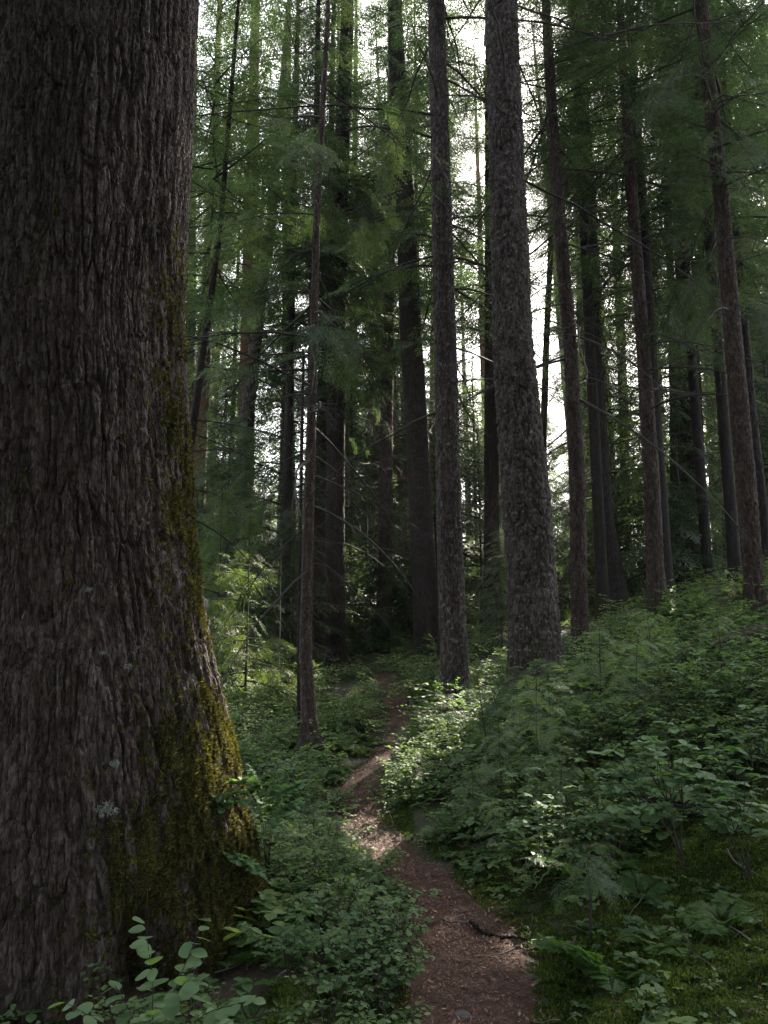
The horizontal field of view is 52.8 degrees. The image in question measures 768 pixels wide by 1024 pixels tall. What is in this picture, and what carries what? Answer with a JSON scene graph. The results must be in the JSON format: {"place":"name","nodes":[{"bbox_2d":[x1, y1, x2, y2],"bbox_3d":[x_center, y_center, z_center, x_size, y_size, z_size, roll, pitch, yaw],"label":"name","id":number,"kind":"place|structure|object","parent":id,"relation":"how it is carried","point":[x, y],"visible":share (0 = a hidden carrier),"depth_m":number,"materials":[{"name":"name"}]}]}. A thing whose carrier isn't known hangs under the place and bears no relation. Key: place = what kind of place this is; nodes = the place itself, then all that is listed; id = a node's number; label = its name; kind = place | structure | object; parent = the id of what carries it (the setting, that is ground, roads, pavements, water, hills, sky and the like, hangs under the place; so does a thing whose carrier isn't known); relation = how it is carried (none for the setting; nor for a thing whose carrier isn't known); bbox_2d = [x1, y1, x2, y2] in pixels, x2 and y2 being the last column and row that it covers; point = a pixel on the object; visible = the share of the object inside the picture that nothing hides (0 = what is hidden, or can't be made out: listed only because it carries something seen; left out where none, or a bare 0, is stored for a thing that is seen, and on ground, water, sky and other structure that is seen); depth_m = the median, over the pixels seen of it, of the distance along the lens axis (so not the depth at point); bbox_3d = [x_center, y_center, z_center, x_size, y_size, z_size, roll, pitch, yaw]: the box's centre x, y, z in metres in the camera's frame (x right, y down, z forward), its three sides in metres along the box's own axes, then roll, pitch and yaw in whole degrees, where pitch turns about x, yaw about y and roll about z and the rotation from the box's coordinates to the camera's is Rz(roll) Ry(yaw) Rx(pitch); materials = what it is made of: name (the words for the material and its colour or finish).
{"place":"outdoors","nodes":[
{"label":"outdoors","id":0,"kind":"place"},
{"bbox_2d":[100,585,767,1023],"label":"ground","id":1,"kind":"structure","parent":0,"point":[254,973],"depth_m":4.89,"materials":[{"name":"soil"}]},
{"bbox_2d":[0,0,268,1023],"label":"old conifer tree","id":2,"kind":"object","parent":1,"relation":"on","point":[120,760],"visible":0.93,"depth_m":4.28,"materials":[{"name":"brown plant"}]},
{"bbox_2d":[48,916,265,1023],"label":"leafy shrub","id":3,"kind":"object","parent":1,"relation":"on","point":[169,1004],"visible":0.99,"depth_m":2.87,"materials":[{"name":"green plant"}]},
{"bbox_2d":[185,4,239,456],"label":"conifer tree","id":4,"kind":"object","parent":1,"relation":"on","point":[195,346],"visible":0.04,"depth_m":34.42,"materials":[{"name":"green plant"}]},
{"bbox_2d":[184,0,266,554],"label":"conifer tree","id":5,"kind":"object","parent":1,"relation":"on","point":[204,395],"visible":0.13,"depth_m":29.95,"materials":[{"name":"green plant"}]},
{"bbox_2d":[198,489,267,705],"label":"young conifer","id":6,"kind":"object","parent":1,"relation":"on","point":[205,562],"visible":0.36,"depth_m":13.49,"materials":[{"name":"green plant"}]},
{"bbox_2d":[193,381,279,600],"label":"young conifer","id":7,"kind":"object","parent":1,"relation":"on","point":[204,489],"visible":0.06,"depth_m":26.71,"materials":[{"name":"green plant"}]},
{"bbox_2d":[194,417,281,665],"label":"young conifer","id":8,"kind":"object","parent":1,"relation":"on","point":[216,476],"visible":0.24,"depth_m":17.82,"materials":[{"name":"green plant"}]},
{"bbox_2d":[194,370,290,632],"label":"young conifer","id":9,"kind":"object","parent":1,"relation":"on","point":[216,409],"visible":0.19,"depth_m":21.47,"materials":[{"name":"green plant"}]},
{"bbox_2d":[197,419,296,689],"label":"young conifer","id":10,"kind":"object","parent":1,"relation":"on","point":[243,607],"visible":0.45,"depth_m":15.93,"materials":[{"name":"green plant"}]},
{"bbox_2d":[201,500,296,712],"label":"young conifer","id":11,"kind":"object","parent":1,"relation":"on","point":[228,627],"visible":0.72,"depth_m":12.82,"materials":[{"name":"green plant"}]},
{"bbox_2d":[213,757,307,880],"bbox_3d":[-0.654,1.948,4.671,0.571,0.970,1.373,-2,-10,11],"label":"leafy shrub","id":12,"kind":"object","parent":1,"relation":"on","point":[248,863],"visible":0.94,"depth_m":4.37,"materials":[{"name":"green plant"}]},
{"bbox_2d":[214,919,315,977],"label":"fern","id":13,"kind":"object","parent":1,"relation":"on","point":[245,955],"visible":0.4,"depth_m":3.86,"materials":[{"name":"green plant"}]},
{"bbox_2d":[186,0,345,620],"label":"conifer tree","id":14,"kind":"object","parent":1,"relation":"on","point":[225,150],"visible":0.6,"depth_m":12.28,"materials":[{"name":"green plant"}]},
{"bbox_2d":[184,0,351,642],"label":"conifer tree","id":15,"kind":"object","parent":1,"relation":"on","point":[251,397],"visible":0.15,"depth_m":21.47,"materials":[{"name":"green plant"}]},
{"bbox_2d":[185,0,350,589],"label":"conifer tree","id":16,"kind":"object","parent":1,"relation":"on","point":[243,348],"visible":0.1,"depth_m":26.38,"materials":[{"name":"green plant"}]},
{"bbox_2d":[209,326,348,667],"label":"young conifer","id":17,"kind":"object","parent":1,"relation":"on","point":[272,440],"visible":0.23,"depth_m":20.17,"materials":[{"name":"green plant"}]},
{"bbox_2d":[236,903,332,978],"bbox_3d":[-0.419,2.018,3.635,0.489,0.358,0.330,9,-14,-42],"label":"leafy bush","id":18,"kind":"object","parent":1,"relation":"on","point":[295,931],"visible":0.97,"depth_m":3.60,"materials":[{"name":"green plant"}]},
{"bbox_2d":[242,350,337,736],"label":"conifer tree","id":19,"kind":"object","parent":1,"relation":"on","point":[299,562],"visible":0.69,"depth_m":10.57,"materials":[{"name":"brown plant"}]},
{"bbox_2d":[234,504,347,684],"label":"young conifer","id":20,"kind":"object","parent":1,"relation":"on","point":[291,604],"visible":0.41,"depth_m":16.90,"materials":[{"name":"green plant"}]},
{"bbox_2d":[187,0,414,684],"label":"conifer tree","id":21,"kind":"object","parent":1,"relation":"on","point":[288,451],"visible":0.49,"depth_m":18.71,"materials":[{"name":"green plant"}]},
{"bbox_2d":[224,0,401,670],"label":"conifer tree","id":22,"kind":"object","parent":1,"relation":"on","point":[319,520],"visible":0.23,"depth_m":20.55,"materials":[{"name":"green plant"}]},
{"bbox_2d":[233,0,398,684],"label":"conifer tree","id":23,"kind":"object","parent":1,"relation":"on","point":[317,49],"visible":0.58,"depth_m":18.40,"materials":[{"name":"green plant"}]},
{"bbox_2d":[270,893,365,963],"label":"leafy bush","id":24,"kind":"object","parent":1,"relation":"on","point":[311,901],"visible":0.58,"depth_m":3.88,"materials":[{"name":"green plant"}]},
{"bbox_2d":[258,434,391,658],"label":"young conifer","id":25,"kind":"object","parent":1,"relation":"on","point":[352,564],"visible":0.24,"depth_m":21.64,"materials":[{"name":"green plant"}]},
{"bbox_2d":[186,0,465,763],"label":"conifer tree","id":26,"kind":"object","parent":1,"relation":"on","point":[314,330],"visible":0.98,"depth_m":10.04,"materials":[{"name":"green plant"}]},
{"bbox_2d":[225,0,431,683],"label":"conifer tree","id":27,"kind":"object","parent":1,"relation":"on","point":[336,644],"visible":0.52,"depth_m":18.90,"materials":[{"name":"green plant"}]},
{"bbox_2d":[252,0,424,469],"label":"conifer tree","id":28,"kind":"object","parent":1,"relation":"on","point":[365,420],"visible":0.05,"depth_m":24.39,"materials":[{"name":"green plant"}]},
{"bbox_2d":[259,357,436,648],"bbox_3d":[-1.089,-0.219,24.802,6.246,10.622,6.350,-4,-11,23],"label":"young conifer","id":29,"kind":"object","parent":1,"relation":"on","point":[367,493],"visible":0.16,"depth_m":24.25,"materials":[{"name":"green plant"}]},
{"bbox_2d":[249,0,498,664],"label":"conifer tree","id":30,"kind":"object","parent":1,"relation":"on","point":[424,577],"visible":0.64,"depth_m":17.75,"materials":[{"name":"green plant"}]},
{"bbox_2d":[0,550,767,1023],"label":"undergrowth","id":31,"kind":"object","parent":1,"relation":"on","point":[264,746],"visible":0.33,"depth_m":6.21,"materials":[{"name":"green plant"}]},
{"bbox_2d":[363,498,412,652],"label":"young conifer","id":32,"kind":"object","parent":1,"relation":"on","point":[408,576],"visible":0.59,"depth_m":20.85,"materials":[{"name":"green plant"}]},
{"bbox_2d":[295,291,483,654],"bbox_3d":[-0.058,-1.348,25.211,6.918,13.815,7.252,-5,-11,26],"label":"young conifer","id":33,"kind":"object","parent":1,"relation":"on","point":[399,486],"visible":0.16,"depth_m":24.09,"materials":[{"name":"green plant"}]},
{"bbox_2d":[318,5,465,621],"bbox_3d":[0.226,-7.282,26.559,4.618,24.400,4.974,7,-12,-36],"label":"conifer tree","id":34,"kind":"object","parent":1,"relation":"on","point":[397,290],"visible":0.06,"depth_m":26.49,"materials":[{"name":"green plant"}]},
{"bbox_2d":[320,0,466,653],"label":"conifer tree","id":35,"kind":"object","parent":1,"relation":"on","point":[385,495],"visible":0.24,"depth_m":22.71,"materials":[{"name":"brown plant"}]},
{"bbox_2d":[348,878,441,952],"bbox_3d":[0.083,2.165,4.103,0.519,0.415,0.340,-3,-10,14],"label":"leafy bush","id":36,"kind":"object","parent":1,"relation":"on","point":[384,901],"visible":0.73,"depth_m":4.12,"materials":[{"name":"green plant"}]},
{"bbox_2d":[348,30,484,453],"bbox_3d":[1.712,-7.296,28.386,6.945,24.433,5.380,5,-11,-26],"label":"conifer tree","id":37,"kind":"object","parent":1,"relation":"on","point":[429,400],"visible":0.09,"depth_m":28.76,"materials":[{"name":"green plant"}]},
{"bbox_2d":[349,0,484,394],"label":"conifer tree","id":38,"kind":"object","parent":1,"relation":"on","point":[394,387],"visible":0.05,"depth_m":25.24,"materials":[{"name":"green plant"}]},
{"bbox_2d":[195,0,646,718],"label":"conifer tree","id":39,"kind":"object","parent":1,"relation":"on","point":[451,582],"visible":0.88,"depth_m":11.56,"materials":[{"name":"brown plant"}]},
{"bbox_2d":[353,0,489,345],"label":"conifer tree","id":40,"kind":"object","parent":1,"relation":"on","point":[456,270],"visible":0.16,"depth_m":22.20,"materials":[{"name":"green plant"}]},
{"bbox_2d":[113,587,766,1023],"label":"fallen twigs","id":41,"kind":"object","parent":1,"relation":"on","point":[449,863],"depth_m":4.13,"materials":[{"name":"brown wood"}]},
{"bbox_2d":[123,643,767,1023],"bbox_3d":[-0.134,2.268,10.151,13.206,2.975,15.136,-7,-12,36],"label":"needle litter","id":42,"kind":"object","parent":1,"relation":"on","point":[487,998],"visible":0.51,"depth_m":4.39,"materials":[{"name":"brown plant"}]},
{"bbox_2d":[393,431,506,637],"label":"young conifer","id":43,"kind":"object","parent":1,"relation":"on","point":[467,583],"visible":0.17,"depth_m":24.08,"materials":[{"name":"green plant"}]},
{"bbox_2d":[321,0,598,669],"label":"conifer tree","id":44,"kind":"object","parent":1,"relation":"on","point":[413,233],"visible":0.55,"depth_m":16.62,"materials":[{"name":"green plant"}]},
{"bbox_2d":[171,693,767,1023],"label":"ground moss","id":45,"kind":"object","parent":1,"relation":"on","point":[690,1001],"visible":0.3,"depth_m":3.90,"materials":[{"name":"green plant"}]},
{"bbox_2d":[436,421,508,634],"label":"young conifer","id":46,"kind":"object","parent":1,"relation":"on","point":[478,505],"visible":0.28,"depth_m":24.34,"materials":[{"name":"green plant"}]},
{"bbox_2d":[456,43,499,510],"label":"conifer tree","id":47,"kind":"object","parent":1,"relation":"on","point":[467,348],"visible":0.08,"depth_m":37.67,"materials":[{"name":"green plant"}]},
{"bbox_2d":[434,672,523,767],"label":"conifer sapling","id":48,"kind":"object","parent":1,"relation":"on","point":[480,706],"visible":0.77,"depth_m":7.27,"materials":[{"name":"green plant"}]},
{"bbox_2d":[396,351,570,636],"bbox_3d":[3.325,-0.400,27.308,6.654,11.315,6.626,0,-10,0],"label":"young conifer","id":49,"kind":"object","parent":1,"relation":"on","point":[479,410],"visible":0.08,"depth_m":27.25,"materials":[{"name":"green plant"}]},
{"bbox_2d":[412,0,557,636],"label":"conifer tree","id":50,"kind":"object","parent":1,"relation":"on","point":[491,475],"visible":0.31,"depth_m":20.80,"materials":[{"name":"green plant"}]},
{"bbox_2d":[466,530,508,651],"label":"young conifer","id":51,"kind":"object","parent":1,"relation":"on","point":[495,611],"visible":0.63,"depth_m":15.95,"materials":[{"name":"green plant"}]},
{"bbox_2d":[449,724,554,798],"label":"conifer sapling","id":52,"kind":"object","parent":1,"relation":"on","point":[494,755],"visible":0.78,"depth_m":6.24,"materials":[{"name":"green plant"}]},
{"bbox_2d":[464,744,570,834],"bbox_3d":[1.034,2.078,5.730,0.813,0.646,0.532,1,-10,-4],"label":"leafy bush","id":53,"kind":"object","parent":1,"relation":"on","point":[537,758],"visible":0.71,"depth_m":5.70,"materials":[{"name":"green plant"}]},
{"bbox_2d":[463,132,584,501],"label":"conifer tree","id":54,"kind":"object","parent":1,"relation":"on","point":[544,410],"visible":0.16,"depth_m":23.30,"materials":[{"name":"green plant"}]},
{"bbox_2d":[471,675,582,794],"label":"conifer sapling","id":55,"kind":"object","parent":1,"relation":"on","point":[537,741],"visible":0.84,"depth_m":6.27,"materials":[{"name":"green plant"}]},
{"bbox_2d":[500,414,593,621],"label":"young conifer","id":56,"kind":"object","parent":1,"relation":"on","point":[563,524],"visible":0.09,"depth_m":25.40,"materials":[{"name":"green plant"}]},
{"bbox_2d":[497,793,596,857],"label":"leafy bush","id":57,"kind":"object","parent":1,"relation":"on","point":[513,829],"visible":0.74,"depth_m":5.18,"materials":[{"name":"green plant"}]},
{"bbox_2d":[514,749,594,818],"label":"conifer sapling","id":58,"kind":"object","parent":1,"relation":"on","point":[561,774],"visible":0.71,"depth_m":5.75,"materials":[{"name":"green plant"}]},
{"bbox_2d":[506,653,612,755],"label":"conifer sapling","id":59,"kind":"object","parent":1,"relation":"on","point":[550,687],"visible":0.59,"depth_m":7.25,"materials":[{"name":"green plant"}]},
{"bbox_2d":[514,851,616,902],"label":"fern","id":60,"kind":"object","parent":1,"relation":"on","point":[560,866],"visible":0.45,"depth_m":4.59,"materials":[{"name":"green plant"}]},
{"bbox_2d":[400,0,746,700],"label":"conifer tree","id":61,"kind":"object","parent":1,"relation":"on","point":[534,615],"visible":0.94,"depth_m":10.26,"materials":[{"name":"brown plant"}]},
{"bbox_2d":[517,838,635,947],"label":"conifer sapling","id":62,"kind":"object","parent":1,"relation":"on","point":[590,880],"visible":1,"depth_m":4.05,"materials":[{"name":"green plant"}]},
{"bbox_2d":[401,0,752,665],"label":"conifer tree","id":63,"kind":"object","parent":1,"relation":"on","point":[577,521],"visible":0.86,"depth_m":12.78,"materials":[{"name":"brown plant"}]},
{"bbox_2d":[485,0,683,613],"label":"conifer tree","id":64,"kind":"object","parent":1,"relation":"on","point":[618,590],"visible":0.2,"depth_m":17.61,"materials":[{"name":"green plant"}]},
{"bbox_2d":[530,4,638,607],"bbox_3d":[6.761,-8.863,28.551,4.849,26.384,7.142,0,-10,0],"label":"conifer tree","id":65,"kind":"object","parent":1,"relation":"on","point":[562,377],"visible":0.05,"depth_m":27.63,"materials":[{"name":"green plant"}]},
{"bbox_2d":[527,682,649,766],"bbox_3d":[1.636,1.812,6.543,1.047,0.736,0.706,4,-11,-20],"label":"leafy bush","id":66,"kind":"object","parent":1,"relation":"on","point":[580,705],"visible":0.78,"depth_m":6.55,"materials":[{"name":"green plant"}]},
{"bbox_2d":[477,0,700,621],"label":"conifer tree","id":67,"kind":"object","parent":1,"relation":"on","point":[601,570],"visible":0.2,"depth_m":15.77,"materials":[{"name":"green plant"}]},
{"bbox_2d":[515,932,665,1010],"bbox_3d":[1.031,2.183,3.662,0.779,0.235,0.600,0,-21,28],"label":"fern","id":68,"kind":"object","parent":1,"relation":"on","point":[576,954],"visible":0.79,"depth_m":3.56,"materials":[{"name":"green plant"}]},
{"bbox_2d":[552,366,645,608],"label":"young conifer","id":69,"kind":"object","parent":1,"relation":"on","point":[589,491],"visible":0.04,"depth_m":23.15,"materials":[{"name":"green plant"}]},
{"bbox_2d":[526,6,681,453],"bbox_3d":[6.346,-8.838,22.913,5.175,24.428,4.584,0,-10,0],"label":"conifer tree","id":70,"kind":"object","parent":1,"relation":"on","point":[603,357],"visible":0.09,"depth_m":22.65,"materials":[{"name":"green plant"}]},
{"bbox_2d":[553,338,669,618],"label":"young conifer","id":71,"kind":"object","parent":1,"relation":"on","point":[591,540],"visible":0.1,"depth_m":22.43,"materials":[{"name":"green plant"}]},
{"bbox_2d":[567,626,659,715],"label":"conifer sapling","id":72,"kind":"object","parent":1,"relation":"on","point":[599,676],"visible":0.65,"depth_m":7.81,"materials":[{"name":"green plant"}]},
{"bbox_2d":[563,757,669,871],"bbox_3d":[1.453,1.899,4.832,0.466,0.692,0.866,1,-10,-4],"label":"leafy bush","id":73,"kind":"object","parent":1,"relation":"on","point":[629,804],"visible":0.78,"depth_m":4.82,"materials":[{"name":"green plant"}]},
{"bbox_2d":[569,636,678,736],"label":"conifer sapling","id":74,"kind":"object","parent":1,"relation":"on","point":[636,687],"visible":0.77,"depth_m":7.01,"materials":[{"name":"green plant"}]},
{"bbox_2d":[611,869,671,909],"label":"fern","id":75,"kind":"object","parent":1,"relation":"on","point":[644,881],"visible":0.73,"depth_m":4.39,"materials":[{"name":"green plant"}]},
{"bbox_2d":[519,0,767,615],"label":"conifer tree","id":76,"kind":"object","parent":1,"relation":"on","point":[655,582],"visible":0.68,"depth_m":14.04,"materials":[{"name":"green plant"}]},
{"bbox_2d":[528,0,759,600],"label":"conifer tree","id":77,"kind":"object","parent":1,"relation":"on","point":[667,552],"visible":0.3,"depth_m":15.43,"materials":[{"name":"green plant"}]},
{"bbox_2d":[606,608,693,701],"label":"conifer sapling","id":78,"kind":"object","parent":1,"relation":"on","point":[649,639],"visible":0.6,"depth_m":8.08,"materials":[{"name":"green plant"}]},
{"bbox_2d":[539,0,767,626],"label":"conifer tree","id":79,"kind":"object","parent":1,"relation":"on","point":[739,407],"visible":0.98,"depth_m":12.02,"materials":[{"name":"green plant"}]},
{"bbox_2d":[611,924,700,965],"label":"fern","id":80,"kind":"object","parent":1,"relation":"on","point":[660,948],"visible":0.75,"depth_m":3.77,"materials":[{"name":"green plant"}]},
{"bbox_2d":[551,226,767,614],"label":"young conifer","id":81,"kind":"object","parent":1,"relation":"on","point":[637,486],"visible":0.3,"depth_m":19.57,"materials":[{"name":"green plant"}]},
{"bbox_2d":[559,1,767,591],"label":"conifer tree","id":82,"kind":"object","parent":1,"relation":"on","point":[703,514],"visible":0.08,"depth_m":17.47,"materials":[{"name":"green plant"}]},
{"bbox_2d":[585,721,767,869],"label":"broad leaved shrub","id":83,"kind":"object","parent":1,"relation":"on","point":[652,814],"visible":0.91,"depth_m":4.63,"materials":[{"name":"green plant"}]},
{"bbox_2d":[628,399,726,598],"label":"young conifer","id":84,"kind":"object","parent":1,"relation":"on","point":[680,512],"visible":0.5,"depth_m":17.60,"materials":[{"name":"green plant"}]},
{"bbox_2d":[616,335,738,585],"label":"young conifer","id":85,"kind":"object","parent":1,"relation":"on","point":[710,442],"visible":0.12,"depth_m":22.15,"materials":[{"name":"green plant"}]},
{"bbox_2d":[590,0,767,585],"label":"conifer tree","id":86,"kind":"object","parent":1,"relation":"on","point":[732,536],"visible":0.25,"depth_m":15.75,"materials":[{"name":"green plant"}]},
{"bbox_2d":[603,2,764,596],"bbox_3d":[8.519,-9.395,22.298,4.716,24.350,5.408,-6,-12,31],"label":"conifer tree","id":87,"kind":"object","parent":1,"relation":"on","point":[685,421],"visible":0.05,"depth_m":20.51,"materials":[{"name":"green plant"}]},
{"bbox_2d":[603,30,767,589],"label":"conifer tree","id":88,"kind":"object","parent":1,"relation":"on","point":[677,425],"visible":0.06,"depth_m":21.60,"materials":[{"name":"green plant"}]},
{"bbox_2d":[609,0,767,578],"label":"conifer tree","id":89,"kind":"object","parent":1,"relation":"on","point":[761,490],"visible":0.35,"depth_m":16.76,"materials":[{"name":"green plant"}]},
{"bbox_2d":[619,0,767,360],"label":"conifer tree","id":90,"kind":"object","parent":1,"relation":"on","point":[764,287],"visible":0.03,"depth_m":20.68,"materials":[{"name":"green plant"}]},
{"bbox_2d":[648,640,746,718],"bbox_3d":[2.638,1.496,6.765,0.632,0.740,0.965,4,-11,-23],"label":"leafy bush","id":91,"kind":"object","parent":1,"relation":"on","point":[724,654],"visible":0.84,"depth_m":6.66,"materials":[{"name":"green plant"}]},
{"bbox_2d":[682,892,766,942],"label":"fern","id":92,"kind":"object","parent":1,"relation":"on","point":[711,915],"visible":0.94,"depth_m":3.86,"materials":[{"name":"green plant"}]},
{"bbox_2d":[690,699,767,767],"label":"leafy bush","id":93,"kind":"object","parent":1,"relation":"on","point":[745,736],"visible":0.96,"depth_m":5.60,"materials":[{"name":"green plant"}]},
{"bbox_2d":[693,745,767,878],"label":"leafy bush","id":94,"kind":"object","parent":1,"relation":"on","point":[718,801],"visible":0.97,"depth_m":4.33,"materials":[{"name":"green plant"}]},
{"bbox_2d":[704,305,767,563],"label":"young conifer","id":95,"kind":"object","parent":1,"relation":"on","point":[722,540],"visible":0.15,"depth_m":22.52,"materials":[{"name":"green plant"}]},
{"bbox_2d":[705,642,767,714],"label":"leafy shrub","id":96,"kind":"object","parent":1,"relation":"on","point":[743,665],"visible":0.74,"depth_m":6.54,"materials":[{"name":"green plant"}]},
{"bbox_2d":[705,624,767,661],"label":"fallen log","id":97,"kind":"object","parent":1,"relation":"on","point":[749,629],"visible":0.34,"depth_m":8.65,"materials":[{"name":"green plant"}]},
{"bbox_2d":[707,327,767,575],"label":"young conifer","id":98,"kind":"object","parent":1,"relation":"on","point":[757,387],"visible":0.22,"depth_m":19.91,"materials":[{"name":"green plant"}]},
{"bbox_2d":[331,661,540,1023],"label":"path","id":99,"kind":"structure","parent":0,"point":[443,962],"depth_m":4.32,"materials":[{"name":"soil"}]},
{"bbox_2d":[196,0,767,539],"label":"sky","id":100,"kind":"structure","parent":0,"point":[558,414],"materials":[{"name":"white"}]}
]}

